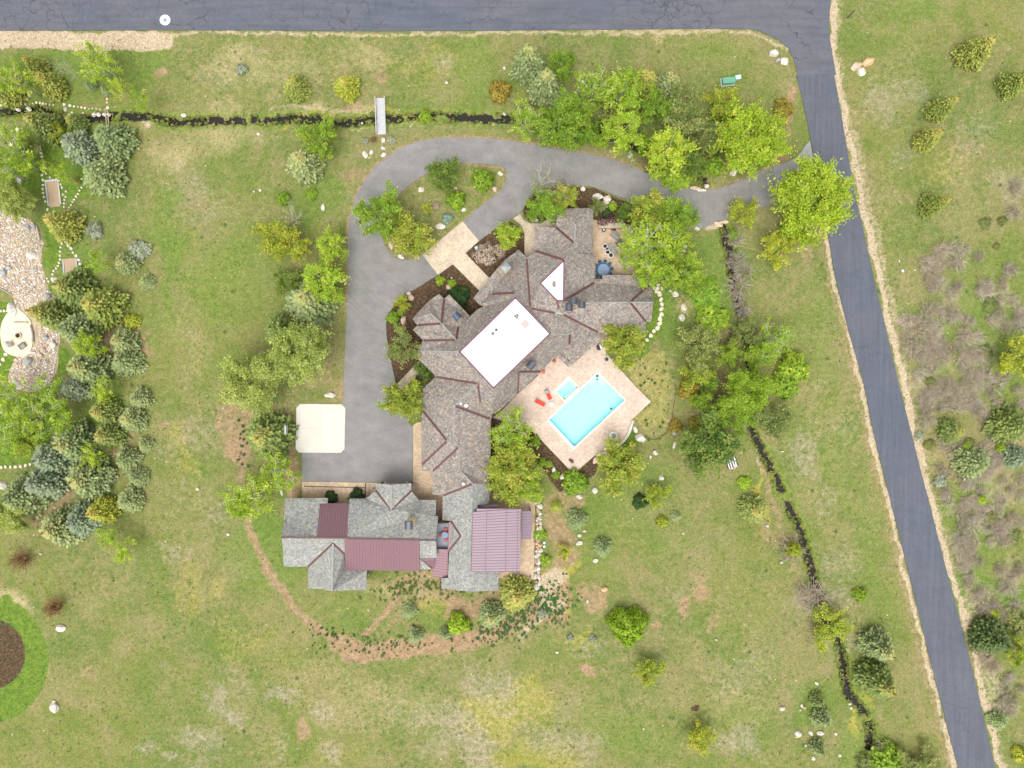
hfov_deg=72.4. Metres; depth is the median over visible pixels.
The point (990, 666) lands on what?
dead shrub
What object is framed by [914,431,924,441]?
shrub
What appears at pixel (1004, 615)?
dead shrub
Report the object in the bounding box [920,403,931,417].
dead shrub
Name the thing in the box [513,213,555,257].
entry path
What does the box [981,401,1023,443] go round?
bush
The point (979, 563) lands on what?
dead shrub
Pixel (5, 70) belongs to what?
aspen tree
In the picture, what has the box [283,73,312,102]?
fir tree
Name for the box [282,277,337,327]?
spruce tree
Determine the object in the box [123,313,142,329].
shrub
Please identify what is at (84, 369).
spruce tree
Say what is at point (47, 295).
boulder
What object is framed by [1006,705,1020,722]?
dead shrub
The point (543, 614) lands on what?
shrub
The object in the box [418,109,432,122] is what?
shrub
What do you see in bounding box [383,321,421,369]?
broadleaf tree
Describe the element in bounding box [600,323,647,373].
broadleaf tree
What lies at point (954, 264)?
dead shrub
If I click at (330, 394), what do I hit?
boulder
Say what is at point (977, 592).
dead shrub
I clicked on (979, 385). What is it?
dead shrub
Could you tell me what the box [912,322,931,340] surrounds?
dead shrub
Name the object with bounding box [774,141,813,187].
driveway apron
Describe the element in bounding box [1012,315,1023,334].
dead shrub
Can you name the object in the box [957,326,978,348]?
dead shrub
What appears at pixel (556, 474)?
shrub
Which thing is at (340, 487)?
trench drain
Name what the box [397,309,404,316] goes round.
shrub
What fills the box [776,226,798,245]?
shrub
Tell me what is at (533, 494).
aspen tree
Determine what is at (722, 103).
shrub
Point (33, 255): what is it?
boulder
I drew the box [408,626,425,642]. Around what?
spruce tree
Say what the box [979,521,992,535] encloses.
dead shrub
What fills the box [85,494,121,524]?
conifer tree
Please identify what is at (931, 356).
dead shrub
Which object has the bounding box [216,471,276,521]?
aspen tree
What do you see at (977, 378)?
dead shrub
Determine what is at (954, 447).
dead shrub
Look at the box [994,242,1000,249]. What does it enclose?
shrub
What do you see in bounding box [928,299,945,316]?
dead shrub
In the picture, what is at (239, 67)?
shrub
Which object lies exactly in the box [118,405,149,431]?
spruce tree
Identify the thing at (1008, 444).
dead shrub
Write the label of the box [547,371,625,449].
swimming pool
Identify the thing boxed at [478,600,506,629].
spruce tree
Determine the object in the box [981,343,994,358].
shrub
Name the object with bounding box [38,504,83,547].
spruce tree
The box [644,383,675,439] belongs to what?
lawn edging
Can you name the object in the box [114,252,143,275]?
spruce tree
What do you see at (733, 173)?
boulder
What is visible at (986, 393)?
dead shrub
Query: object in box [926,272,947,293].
dead shrub
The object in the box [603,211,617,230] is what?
shrub
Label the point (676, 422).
shrub
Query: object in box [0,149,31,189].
aspen tree
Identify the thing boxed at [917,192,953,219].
fir tree
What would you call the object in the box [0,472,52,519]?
spruce tree
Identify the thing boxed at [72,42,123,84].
aspen tree
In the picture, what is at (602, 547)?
spruce tree
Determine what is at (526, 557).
terrace
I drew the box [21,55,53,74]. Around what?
fir tree
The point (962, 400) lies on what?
dead shrub
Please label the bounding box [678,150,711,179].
broadleaf tree
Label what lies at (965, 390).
dead shrub
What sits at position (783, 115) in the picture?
shrub
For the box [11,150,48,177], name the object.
aspen tree
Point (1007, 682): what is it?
dead shrub
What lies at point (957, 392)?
dead shrub
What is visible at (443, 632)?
spruce tree
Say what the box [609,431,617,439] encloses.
fire pit
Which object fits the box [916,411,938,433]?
dead shrub
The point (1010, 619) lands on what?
shrub
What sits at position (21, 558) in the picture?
dead shrub
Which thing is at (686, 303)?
dead shrub
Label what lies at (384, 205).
aspen tree
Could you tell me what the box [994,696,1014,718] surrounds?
dead shrub
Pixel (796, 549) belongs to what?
shrub
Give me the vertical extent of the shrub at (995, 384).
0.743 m
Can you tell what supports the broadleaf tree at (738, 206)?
on the ground at (638, 566)
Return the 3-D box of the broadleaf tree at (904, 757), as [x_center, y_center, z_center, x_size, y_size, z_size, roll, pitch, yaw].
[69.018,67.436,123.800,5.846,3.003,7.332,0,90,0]
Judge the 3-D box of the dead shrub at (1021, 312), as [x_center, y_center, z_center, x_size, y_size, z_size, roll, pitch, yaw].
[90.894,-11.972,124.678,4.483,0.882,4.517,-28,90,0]
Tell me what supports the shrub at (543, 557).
on the ground at (638, 566)
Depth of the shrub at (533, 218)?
124.48 m
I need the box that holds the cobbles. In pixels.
[0,210,58,391]
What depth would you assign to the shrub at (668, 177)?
123.38 m
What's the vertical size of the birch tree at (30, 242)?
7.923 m
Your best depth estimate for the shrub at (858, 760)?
124.09 m
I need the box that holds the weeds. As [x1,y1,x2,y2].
[236,355,678,661]
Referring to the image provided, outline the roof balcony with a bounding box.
[436,519,450,550]
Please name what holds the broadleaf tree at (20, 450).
on the ground at (638, 566)
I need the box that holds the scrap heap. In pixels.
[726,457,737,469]
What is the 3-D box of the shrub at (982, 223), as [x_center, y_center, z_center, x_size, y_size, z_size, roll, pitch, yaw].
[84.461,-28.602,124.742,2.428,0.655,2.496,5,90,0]
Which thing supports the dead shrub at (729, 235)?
on the ground at (638, 566)
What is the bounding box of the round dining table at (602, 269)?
[597,264,608,274]
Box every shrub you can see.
[6,549,32,573]
[40,594,65,618]
[85,221,103,239]
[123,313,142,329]
[128,239,152,263]
[236,63,247,75]
[276,191,291,206]
[304,188,317,201]
[325,490,337,502]
[348,487,364,499]
[362,137,369,144]
[369,135,377,143]
[385,310,399,323]
[387,135,395,143]
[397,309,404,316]
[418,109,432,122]
[431,202,439,209]
[435,275,445,286]
[442,213,453,224]
[445,190,466,212]
[447,279,457,287]
[447,285,469,308]
[448,610,470,634]
[470,168,495,193]
[471,241,496,266]
[488,79,512,105]
[492,244,507,259]
[526,209,538,221]
[528,433,540,447]
[533,526,547,540]
[537,608,548,618]
[538,457,546,466]
[539,553,551,566]
[546,459,552,467]
[550,470,559,479]
[561,467,589,496]
[566,633,573,640]
[588,633,597,642]
[602,128,620,141]
[602,208,611,217]
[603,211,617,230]
[605,604,649,648]
[607,201,618,212]
[632,492,649,509]
[656,514,668,527]
[657,162,685,187]
[665,162,696,193]
[667,417,683,432]
[671,294,693,317]
[678,377,698,398]
[684,275,721,312]
[686,416,701,430]
[694,304,730,336]
[702,154,724,176]
[708,102,727,121]
[710,323,731,343]
[720,270,750,301]
[724,228,743,248]
[724,249,749,271]
[727,293,756,322]
[728,256,754,284]
[729,228,740,240]
[736,476,752,490]
[771,367,800,401]
[772,97,793,117]
[772,110,787,124]
[773,531,806,565]
[774,348,809,381]
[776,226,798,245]
[783,539,802,556]
[792,574,831,610]
[851,587,867,601]
[855,749,882,767]
[863,737,903,767]
[870,739,889,757]
[895,313,914,332]
[898,329,916,348]
[899,339,920,362]
[909,362,929,382]
[910,313,921,323]
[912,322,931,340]
[912,388,935,409]
[913,338,932,357]
[914,349,927,365]
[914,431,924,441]
[915,313,935,331]
[916,251,935,273]
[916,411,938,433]
[918,295,939,317]
[918,389,936,411]
[919,354,941,375]
[920,342,935,360]
[920,402,937,417]
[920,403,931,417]
[923,264,937,282]
[923,348,940,365]
[923,439,935,451]
[924,278,939,293]
[924,376,934,385]
[925,329,945,350]
[926,256,941,269]
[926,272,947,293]
[926,329,939,340]
[927,317,937,328]
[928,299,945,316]
[928,326,944,344]
[928,378,947,396]
[929,255,948,272]
[930,340,946,356]
[930,388,944,403]
[931,244,951,264]
[931,349,950,369]
[931,433,951,452]
[931,463,946,476]
[931,473,947,487]
[932,318,946,336]
[933,272,943,284]
[935,306,948,323]
[935,402,944,413]
[935,483,952,498]
[936,488,955,507]
[938,335,947,344]
[939,382,949,392]
[939,398,958,415]
[940,240,962,259]
[941,340,963,361]
[943,441,963,467]
[943,466,953,478]
[944,303,960,317]
[945,255,957,270]
[945,286,959,302]
[946,309,959,322]
[946,391,968,413]
[947,309,964,324]
[948,347,959,358]
[948,384,969,401]
[948,392,972,414]
[949,254,966,274]
[950,521,975,543]
[950,534,972,556]
[951,279,963,291]
[952,378,974,397]
[953,552,971,573]
[954,501,972,520]
[954,551,967,561]
[955,241,971,260]
[955,325,974,347]
[955,352,972,368]
[956,346,968,359]
[956,359,976,378]
[956,475,976,493]
[957,311,969,323]
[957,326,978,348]
[957,515,970,528]
[959,477,981,491]
[959,521,969,533]
[959,549,978,565]
[959,563,975,580]
[960,440,970,449]
[960,495,976,508]
[961,347,974,357]
[961,352,973,364]
[961,378,976,392]
[961,546,977,566]
[961,575,975,591]
[962,533,980,550]
[963,346,980,365]
[963,366,977,383]
[963,519,982,537]
[964,437,975,445]
[965,313,977,326]
[966,514,975,522]
[967,390,982,403]
[967,399,982,414]
[967,494,985,513]
[968,344,991,367]
[969,368,985,384]
[969,585,992,607]
[972,347,993,367]
[972,402,991,422]
[972,504,987,521]
[972,588,986,600]
[973,375,990,393]
[973,505,989,522]
[974,248,984,262]
[974,280,994,303]
[974,328,987,342]
[974,403,987,417]
[974,467,994,483]
[974,485,988,496]
[974,557,984,568]
[975,278,994,296]
[975,439,996,455]
[975,605,983,614]
[976,363,995,384]
[976,411,991,425]
[976,494,988,503]
[978,217,990,229]
[978,279,996,301]
[978,650,994,666]
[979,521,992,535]
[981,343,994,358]
[981,605,988,614]
[982,296,998,312]
[982,462,998,477]
[983,388,995,399]
[984,433,998,446]
[984,502,1004,519]
[984,511,997,523]
[984,601,1000,618]
[984,659,1003,680]
[985,312,1005,328]
[985,455,996,475]
[986,536,996,547]
[987,375,1009,396]
[987,608,1000,619]
[988,519,999,530]
[989,453,1006,469]
[989,597,1004,611]
[990,450,1005,468]
[991,305,1005,319]
[991,493,1007,510]
[991,523,1010,542]
[992,361,1015,382]
[992,383,1000,391]
[992,397,1002,408]
[992,523,1006,538]
[993,518,1009,534]
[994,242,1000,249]
[994,561,1008,578]
[994,578,1011,595]
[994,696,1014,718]
[995,274,1008,286]
[995,293,1008,303]
[995,442,1006,451]
[995,565,1006,576]
[996,216,1007,225]
[996,281,1008,293]
[996,677,1012,695]
[997,608,1013,624]
[998,473,1011,487]
[998,533,1014,548]
[999,317,1015,334]
[999,535,1009,547]
[999,693,1020,712]
[1000,516,1016,532]
[1001,579,1021,597]
[1002,606,1023,635]
[1002,671,1018,684]
[1003,264,1015,278]
[1004,440,1019,448]
[1005,204,1023,222]
[1005,510,1023,526]
[1005,570,1017,581]
[1006,483,1016,497]
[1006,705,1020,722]
[1007,598,1023,614]
[1008,294,1021,307]
[1008,527,1022,544]
[1009,176,1023,197]
[1010,264,1019,276]
[1010,304,1023,320]
[1011,516,1023,530]
[1011,744,1023,763]
[1012,305,1023,325]
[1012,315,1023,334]
[1012,383,1023,395]
[1013,488,1023,504]
[1013,567,1023,577]
[1014,314,1023,324]
[1014,562,1023,575]
[1015,471,1023,488]
[1015,685,1023,694]
[1016,395,1023,407]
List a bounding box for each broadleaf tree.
[0,420,42,459]
[18,135,43,158]
[47,121,72,144]
[249,218,290,258]
[269,266,301,297]
[271,222,312,265]
[376,376,425,421]
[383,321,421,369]
[388,208,440,260]
[392,292,409,313]
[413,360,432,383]
[421,201,432,213]
[424,154,464,198]
[483,434,549,492]
[485,457,530,508]
[549,182,579,210]
[557,544,571,560]
[588,197,609,215]
[590,99,615,121]
[594,432,648,499]
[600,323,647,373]
[614,201,634,223]
[626,187,678,233]
[633,658,666,689]
[642,483,671,510]
[656,77,707,137]
[674,317,723,378]
[676,406,750,481]
[677,353,715,393]
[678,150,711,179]
[686,717,718,756]
[687,125,714,153]
[700,82,742,123]
[725,195,759,229]
[726,316,764,347]
[750,402,796,441]
[757,230,801,273]
[810,598,854,656]
[897,746,911,767]
[902,744,943,767]
[991,331,1023,376]
[1005,631,1023,669]
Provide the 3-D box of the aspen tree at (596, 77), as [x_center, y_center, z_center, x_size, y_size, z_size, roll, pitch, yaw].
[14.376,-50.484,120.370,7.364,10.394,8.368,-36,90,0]
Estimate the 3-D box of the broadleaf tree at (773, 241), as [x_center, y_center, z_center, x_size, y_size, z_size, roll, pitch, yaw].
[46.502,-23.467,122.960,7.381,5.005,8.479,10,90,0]
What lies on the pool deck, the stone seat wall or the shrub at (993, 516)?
the stone seat wall
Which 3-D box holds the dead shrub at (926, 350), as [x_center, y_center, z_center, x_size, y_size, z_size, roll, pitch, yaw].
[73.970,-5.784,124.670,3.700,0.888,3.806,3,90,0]
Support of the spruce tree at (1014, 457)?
on the ground at (638, 566)
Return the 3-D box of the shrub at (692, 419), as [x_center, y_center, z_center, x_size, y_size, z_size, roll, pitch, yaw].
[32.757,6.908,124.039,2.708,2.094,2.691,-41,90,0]
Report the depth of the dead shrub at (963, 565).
124.67 m
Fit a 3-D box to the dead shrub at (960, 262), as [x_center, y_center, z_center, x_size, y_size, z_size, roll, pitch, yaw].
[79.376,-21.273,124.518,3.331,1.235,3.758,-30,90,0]
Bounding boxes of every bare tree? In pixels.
[542,170,571,204]
[798,572,839,611]
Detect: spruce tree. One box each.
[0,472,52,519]
[22,467,69,500]
[31,441,74,476]
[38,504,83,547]
[52,417,99,463]
[57,312,103,350]
[59,129,100,167]
[59,377,97,401]
[65,456,117,501]
[65,499,105,539]
[66,347,115,387]
[80,156,130,198]
[83,79,99,91]
[92,123,139,162]
[100,83,113,96]
[102,475,121,488]
[109,327,143,354]
[110,350,148,378]
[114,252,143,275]
[116,445,144,472]
[116,483,147,513]
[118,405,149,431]
[127,467,149,487]
[129,386,154,408]
[138,273,157,290]
[138,437,155,453]
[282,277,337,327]
[285,148,325,186]
[401,600,418,618]
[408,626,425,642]
[438,626,451,638]
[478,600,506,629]
[508,42,545,85]
[527,67,562,108]
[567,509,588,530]
[593,536,612,558]
[656,71,682,100]
[671,511,681,520]
[808,706,832,726]
[808,737,825,755]
[855,624,896,662]
[948,446,989,480]
[985,707,1008,730]
[999,445,1023,468]
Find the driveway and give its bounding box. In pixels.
[302,137,804,482]
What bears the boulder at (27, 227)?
on the ground at (638, 566)
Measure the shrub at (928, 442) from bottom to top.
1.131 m
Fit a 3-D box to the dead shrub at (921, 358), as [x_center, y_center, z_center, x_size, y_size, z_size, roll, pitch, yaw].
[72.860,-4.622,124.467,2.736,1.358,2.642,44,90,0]
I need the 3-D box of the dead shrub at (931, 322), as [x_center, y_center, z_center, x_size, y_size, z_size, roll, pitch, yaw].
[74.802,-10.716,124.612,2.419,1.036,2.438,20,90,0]
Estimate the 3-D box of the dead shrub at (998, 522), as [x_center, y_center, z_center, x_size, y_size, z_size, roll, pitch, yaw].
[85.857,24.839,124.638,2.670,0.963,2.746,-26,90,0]
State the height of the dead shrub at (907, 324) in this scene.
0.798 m
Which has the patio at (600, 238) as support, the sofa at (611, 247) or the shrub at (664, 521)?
the sofa at (611, 247)
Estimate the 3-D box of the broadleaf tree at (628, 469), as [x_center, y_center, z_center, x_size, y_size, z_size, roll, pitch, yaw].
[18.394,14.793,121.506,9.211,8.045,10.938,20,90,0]
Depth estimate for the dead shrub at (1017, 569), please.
124.50 m
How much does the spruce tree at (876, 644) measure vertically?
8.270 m
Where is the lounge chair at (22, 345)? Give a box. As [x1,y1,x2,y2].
[17,342,26,349]
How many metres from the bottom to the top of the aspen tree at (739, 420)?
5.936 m
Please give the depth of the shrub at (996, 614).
124.13 m
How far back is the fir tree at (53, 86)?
122.68 m
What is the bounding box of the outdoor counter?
[597,216,624,228]
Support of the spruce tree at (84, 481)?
on the ground at (638, 566)
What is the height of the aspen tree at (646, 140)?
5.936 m
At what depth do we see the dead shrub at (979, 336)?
124.71 m
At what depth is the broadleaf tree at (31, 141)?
121.82 m
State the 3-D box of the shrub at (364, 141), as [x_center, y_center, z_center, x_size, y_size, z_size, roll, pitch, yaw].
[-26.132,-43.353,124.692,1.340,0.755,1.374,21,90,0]
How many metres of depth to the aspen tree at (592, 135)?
120.03 m
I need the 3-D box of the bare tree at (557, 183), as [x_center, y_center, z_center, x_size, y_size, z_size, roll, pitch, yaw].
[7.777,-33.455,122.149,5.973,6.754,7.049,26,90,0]
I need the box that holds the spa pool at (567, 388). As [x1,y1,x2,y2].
[555,376,578,401]
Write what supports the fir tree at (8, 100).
on the ground at (638, 566)
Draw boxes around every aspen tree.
[0,58,18,92]
[0,58,40,100]
[0,123,35,170]
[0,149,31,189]
[0,369,39,424]
[0,406,27,453]
[3,393,61,441]
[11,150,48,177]
[14,372,71,426]
[43,409,79,435]
[46,159,72,181]
[69,328,109,359]
[71,40,107,74]
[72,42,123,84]
[77,441,107,470]
[83,249,113,274]
[85,375,115,406]
[92,527,120,550]
[103,75,128,102]
[105,535,136,564]
[128,83,151,111]
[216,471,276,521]
[225,489,259,520]
[253,447,303,496]
[293,109,338,161]
[299,249,351,304]
[314,224,349,263]
[348,177,402,243]
[486,405,536,448]
[488,419,531,455]
[490,220,525,250]
[507,93,546,143]
[512,478,547,505]
[522,180,570,226]
[523,84,582,152]
[547,47,576,85]
[554,91,600,134]
[571,61,617,108]
[574,117,604,148]
[592,60,651,122]
[595,106,646,161]
[613,205,679,274]
[617,226,656,271]
[632,128,652,157]
[632,248,672,292]
[638,83,682,124]
[639,124,701,180]
[650,195,703,245]
[656,221,695,265]
[657,249,709,297]
[690,388,713,411]
[699,369,719,390]
[700,395,731,427]
[715,337,740,367]
[720,397,757,440]
[737,341,779,373]
[754,314,800,366]
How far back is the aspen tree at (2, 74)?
119.19 m
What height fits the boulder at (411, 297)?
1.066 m
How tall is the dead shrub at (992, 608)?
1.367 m
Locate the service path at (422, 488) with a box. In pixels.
[412,422,442,518]
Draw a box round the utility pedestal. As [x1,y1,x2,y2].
[735,75,740,80]
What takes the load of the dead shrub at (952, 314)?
on the ground at (638, 566)
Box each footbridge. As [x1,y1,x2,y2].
[104,108,108,124]
[375,96,386,134]
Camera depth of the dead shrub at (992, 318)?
124.46 m
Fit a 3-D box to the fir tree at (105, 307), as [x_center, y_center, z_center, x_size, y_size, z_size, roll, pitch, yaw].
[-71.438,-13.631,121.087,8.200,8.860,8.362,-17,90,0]
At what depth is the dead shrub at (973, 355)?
124.52 m
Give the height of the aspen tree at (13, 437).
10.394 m
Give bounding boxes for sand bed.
[44,179,61,207]
[62,258,77,273]
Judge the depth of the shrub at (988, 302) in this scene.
124.56 m
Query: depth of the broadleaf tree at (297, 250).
120.68 m
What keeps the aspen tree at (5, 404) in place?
on the ground at (638, 566)
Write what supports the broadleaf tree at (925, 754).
on the ground at (638, 566)
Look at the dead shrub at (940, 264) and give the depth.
124.55 m
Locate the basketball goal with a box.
[284,425,290,433]
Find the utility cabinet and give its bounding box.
[720,77,735,86]
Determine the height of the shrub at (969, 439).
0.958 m
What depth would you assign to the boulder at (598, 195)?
124.60 m
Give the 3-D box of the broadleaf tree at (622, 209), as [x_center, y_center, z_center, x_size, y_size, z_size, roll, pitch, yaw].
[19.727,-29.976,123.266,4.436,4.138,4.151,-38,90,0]
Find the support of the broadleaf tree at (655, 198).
on the ground at (638, 566)
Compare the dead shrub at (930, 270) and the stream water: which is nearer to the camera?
the dead shrub at (930, 270)
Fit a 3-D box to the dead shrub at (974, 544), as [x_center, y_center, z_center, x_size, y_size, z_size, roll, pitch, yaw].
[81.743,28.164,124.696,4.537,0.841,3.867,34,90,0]
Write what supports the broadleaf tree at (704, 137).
on the ground at (638, 566)
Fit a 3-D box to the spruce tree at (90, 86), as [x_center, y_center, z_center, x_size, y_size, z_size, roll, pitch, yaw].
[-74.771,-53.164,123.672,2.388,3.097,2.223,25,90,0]
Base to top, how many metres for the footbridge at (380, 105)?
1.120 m
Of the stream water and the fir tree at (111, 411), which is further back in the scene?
the stream water
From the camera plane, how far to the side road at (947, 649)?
124.97 m
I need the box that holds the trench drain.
[304,483,365,497]
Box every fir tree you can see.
[0,79,26,109]
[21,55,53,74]
[21,112,66,147]
[24,296,72,331]
[32,71,71,101]
[41,209,86,245]
[50,265,98,310]
[64,114,91,132]
[71,177,80,184]
[80,285,130,332]
[89,395,122,424]
[93,421,130,450]
[244,409,299,460]
[264,311,292,341]
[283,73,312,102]
[500,574,536,613]
[631,68,658,102]
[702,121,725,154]
[737,492,766,523]
[807,690,824,706]
[852,657,896,698]
[909,128,943,153]
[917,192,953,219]
[921,95,959,123]
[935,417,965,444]
[949,35,998,71]
[965,614,1012,654]
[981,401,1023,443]
[994,70,1023,102]
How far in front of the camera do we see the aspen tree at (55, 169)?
120.35 m
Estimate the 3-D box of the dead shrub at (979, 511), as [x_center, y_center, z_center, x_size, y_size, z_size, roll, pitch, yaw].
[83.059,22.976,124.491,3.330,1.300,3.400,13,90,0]
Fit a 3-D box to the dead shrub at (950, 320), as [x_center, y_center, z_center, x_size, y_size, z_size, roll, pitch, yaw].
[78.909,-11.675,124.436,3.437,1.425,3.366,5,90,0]
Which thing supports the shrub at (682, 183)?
on the ground at (638, 566)
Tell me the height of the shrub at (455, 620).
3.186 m
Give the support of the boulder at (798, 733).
on the ground at (638, 566)
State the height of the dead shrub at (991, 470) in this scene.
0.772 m
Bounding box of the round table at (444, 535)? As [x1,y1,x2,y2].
[441,532,447,538]
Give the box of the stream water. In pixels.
[0,106,875,761]
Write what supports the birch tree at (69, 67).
on the ground at (638, 566)
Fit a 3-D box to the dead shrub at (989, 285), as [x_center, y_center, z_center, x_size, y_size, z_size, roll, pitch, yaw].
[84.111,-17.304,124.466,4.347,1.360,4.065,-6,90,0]
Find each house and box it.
[281,482,447,590]
[412,208,652,591]
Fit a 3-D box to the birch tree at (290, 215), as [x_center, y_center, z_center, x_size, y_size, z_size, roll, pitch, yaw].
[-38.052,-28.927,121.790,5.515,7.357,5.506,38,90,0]
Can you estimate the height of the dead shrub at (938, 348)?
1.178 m
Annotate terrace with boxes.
[480,492,534,579]
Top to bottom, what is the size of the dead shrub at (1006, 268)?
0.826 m
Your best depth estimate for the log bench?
124.68 m
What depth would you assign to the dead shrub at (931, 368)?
124.56 m
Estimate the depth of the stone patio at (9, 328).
124.94 m
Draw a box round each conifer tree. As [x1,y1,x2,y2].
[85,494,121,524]
[333,75,359,104]
[549,500,562,511]
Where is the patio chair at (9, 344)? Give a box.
[4,341,12,346]
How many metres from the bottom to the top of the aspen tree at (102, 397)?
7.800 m
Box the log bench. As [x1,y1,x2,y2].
[29,325,33,341]
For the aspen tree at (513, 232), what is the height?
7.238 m
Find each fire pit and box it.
[14,332,21,338]
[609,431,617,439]
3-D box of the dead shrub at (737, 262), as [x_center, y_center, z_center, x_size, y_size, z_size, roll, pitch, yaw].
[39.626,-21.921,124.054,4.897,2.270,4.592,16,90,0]
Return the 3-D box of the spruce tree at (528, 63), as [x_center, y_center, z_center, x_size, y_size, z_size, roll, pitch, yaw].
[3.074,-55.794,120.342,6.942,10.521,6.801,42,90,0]
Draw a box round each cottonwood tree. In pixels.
[0,172,40,222]
[0,494,31,535]
[213,347,290,420]
[263,315,335,394]
[704,94,795,181]
[718,367,786,421]
[763,150,861,254]
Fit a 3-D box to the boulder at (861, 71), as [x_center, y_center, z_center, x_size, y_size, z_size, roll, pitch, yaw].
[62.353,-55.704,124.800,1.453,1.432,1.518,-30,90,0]
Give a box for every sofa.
[607,243,617,255]
[610,230,619,239]
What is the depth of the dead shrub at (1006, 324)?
124.64 m
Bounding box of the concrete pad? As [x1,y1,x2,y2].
[296,404,344,452]
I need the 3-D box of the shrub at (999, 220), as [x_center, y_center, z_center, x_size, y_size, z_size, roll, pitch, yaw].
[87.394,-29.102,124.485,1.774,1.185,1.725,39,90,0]
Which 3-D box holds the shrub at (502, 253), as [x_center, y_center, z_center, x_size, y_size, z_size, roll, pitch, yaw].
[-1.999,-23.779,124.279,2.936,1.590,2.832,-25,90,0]
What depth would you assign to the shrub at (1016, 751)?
124.15 m
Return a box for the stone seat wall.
[596,420,633,455]
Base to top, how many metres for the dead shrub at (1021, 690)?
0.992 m
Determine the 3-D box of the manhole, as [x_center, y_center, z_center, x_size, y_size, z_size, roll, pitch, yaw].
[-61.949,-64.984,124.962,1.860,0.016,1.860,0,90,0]
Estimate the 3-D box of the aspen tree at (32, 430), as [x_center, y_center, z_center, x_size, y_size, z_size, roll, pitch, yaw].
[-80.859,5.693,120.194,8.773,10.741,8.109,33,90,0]
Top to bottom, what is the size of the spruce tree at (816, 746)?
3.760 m
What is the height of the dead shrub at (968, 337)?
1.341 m
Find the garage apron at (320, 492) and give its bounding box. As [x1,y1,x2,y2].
[302,482,412,502]
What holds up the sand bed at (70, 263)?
on the ground at (638, 566)
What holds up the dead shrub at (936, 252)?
on the ground at (638, 566)
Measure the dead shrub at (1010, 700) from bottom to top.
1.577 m
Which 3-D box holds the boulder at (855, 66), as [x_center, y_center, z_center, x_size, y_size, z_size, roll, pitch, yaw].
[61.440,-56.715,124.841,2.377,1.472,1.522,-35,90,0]
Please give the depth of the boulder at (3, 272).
124.63 m
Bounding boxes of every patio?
[0,307,32,356]
[593,219,649,282]
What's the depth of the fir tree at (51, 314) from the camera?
121.23 m
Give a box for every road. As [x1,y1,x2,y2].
[0,0,835,74]
[796,75,994,767]
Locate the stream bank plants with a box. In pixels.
[0,101,880,764]
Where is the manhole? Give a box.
[160,15,169,24]
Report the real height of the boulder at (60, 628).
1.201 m
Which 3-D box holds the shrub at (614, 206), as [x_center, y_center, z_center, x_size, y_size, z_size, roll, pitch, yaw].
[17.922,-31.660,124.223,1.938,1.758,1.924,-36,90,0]
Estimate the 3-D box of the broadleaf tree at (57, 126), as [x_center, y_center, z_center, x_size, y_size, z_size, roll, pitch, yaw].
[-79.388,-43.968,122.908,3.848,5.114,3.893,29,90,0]
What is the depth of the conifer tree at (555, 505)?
124.41 m
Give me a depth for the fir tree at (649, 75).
120.40 m
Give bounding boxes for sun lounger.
[535,399,544,406]
[544,389,551,399]
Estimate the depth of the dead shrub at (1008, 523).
124.60 m
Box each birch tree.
[15,229,48,254]
[48,52,84,83]
[277,201,307,231]
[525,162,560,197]
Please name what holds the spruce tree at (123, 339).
on the ground at (638, 566)
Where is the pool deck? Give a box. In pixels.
[492,333,650,469]
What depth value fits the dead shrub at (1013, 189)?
124.42 m
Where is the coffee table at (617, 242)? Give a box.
[615,239,623,246]
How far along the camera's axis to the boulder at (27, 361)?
124.45 m
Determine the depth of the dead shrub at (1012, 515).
124.39 m
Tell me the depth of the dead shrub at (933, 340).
124.59 m
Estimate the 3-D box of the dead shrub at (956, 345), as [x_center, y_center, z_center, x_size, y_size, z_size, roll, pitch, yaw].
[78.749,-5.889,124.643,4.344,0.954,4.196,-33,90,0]
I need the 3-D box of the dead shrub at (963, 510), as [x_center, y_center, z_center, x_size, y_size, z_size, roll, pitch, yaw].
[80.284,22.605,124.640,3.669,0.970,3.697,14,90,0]
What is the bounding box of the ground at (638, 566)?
[0,0,1023,767]
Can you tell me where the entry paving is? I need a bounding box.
[423,222,488,290]
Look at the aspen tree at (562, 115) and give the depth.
117.08 m
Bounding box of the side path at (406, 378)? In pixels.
[396,361,419,388]
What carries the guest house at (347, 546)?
on the ground at (638, 566)
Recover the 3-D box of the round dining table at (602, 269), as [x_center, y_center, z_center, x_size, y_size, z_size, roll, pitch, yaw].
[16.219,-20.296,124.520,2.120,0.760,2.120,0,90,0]
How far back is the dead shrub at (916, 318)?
124.71 m
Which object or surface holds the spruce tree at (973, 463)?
on the ground at (638, 566)
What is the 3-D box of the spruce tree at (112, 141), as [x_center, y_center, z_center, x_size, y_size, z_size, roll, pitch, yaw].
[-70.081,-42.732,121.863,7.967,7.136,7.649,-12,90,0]
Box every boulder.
[0,268,6,276]
[0,481,7,489]
[7,302,16,315]
[12,380,22,388]
[23,357,32,365]
[24,224,31,231]
[26,251,36,259]
[45,293,50,298]
[49,340,57,349]
[49,702,59,712]
[55,624,65,631]
[324,392,335,397]
[362,151,367,157]
[401,316,405,324]
[408,294,413,300]
[435,223,444,228]
[593,193,602,198]
[603,196,610,201]
[635,433,645,441]
[678,314,684,320]
[680,303,686,312]
[690,186,700,189]
[714,221,722,226]
[730,169,737,175]
[769,49,778,56]
[780,57,787,64]
[795,730,801,736]
[850,62,861,70]
[857,67,865,75]
[862,58,874,66]
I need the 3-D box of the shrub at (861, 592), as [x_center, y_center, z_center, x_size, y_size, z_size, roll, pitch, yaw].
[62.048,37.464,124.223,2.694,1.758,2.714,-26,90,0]
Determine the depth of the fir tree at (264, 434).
121.44 m
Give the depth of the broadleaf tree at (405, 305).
122.83 m
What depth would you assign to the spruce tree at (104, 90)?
124.08 m

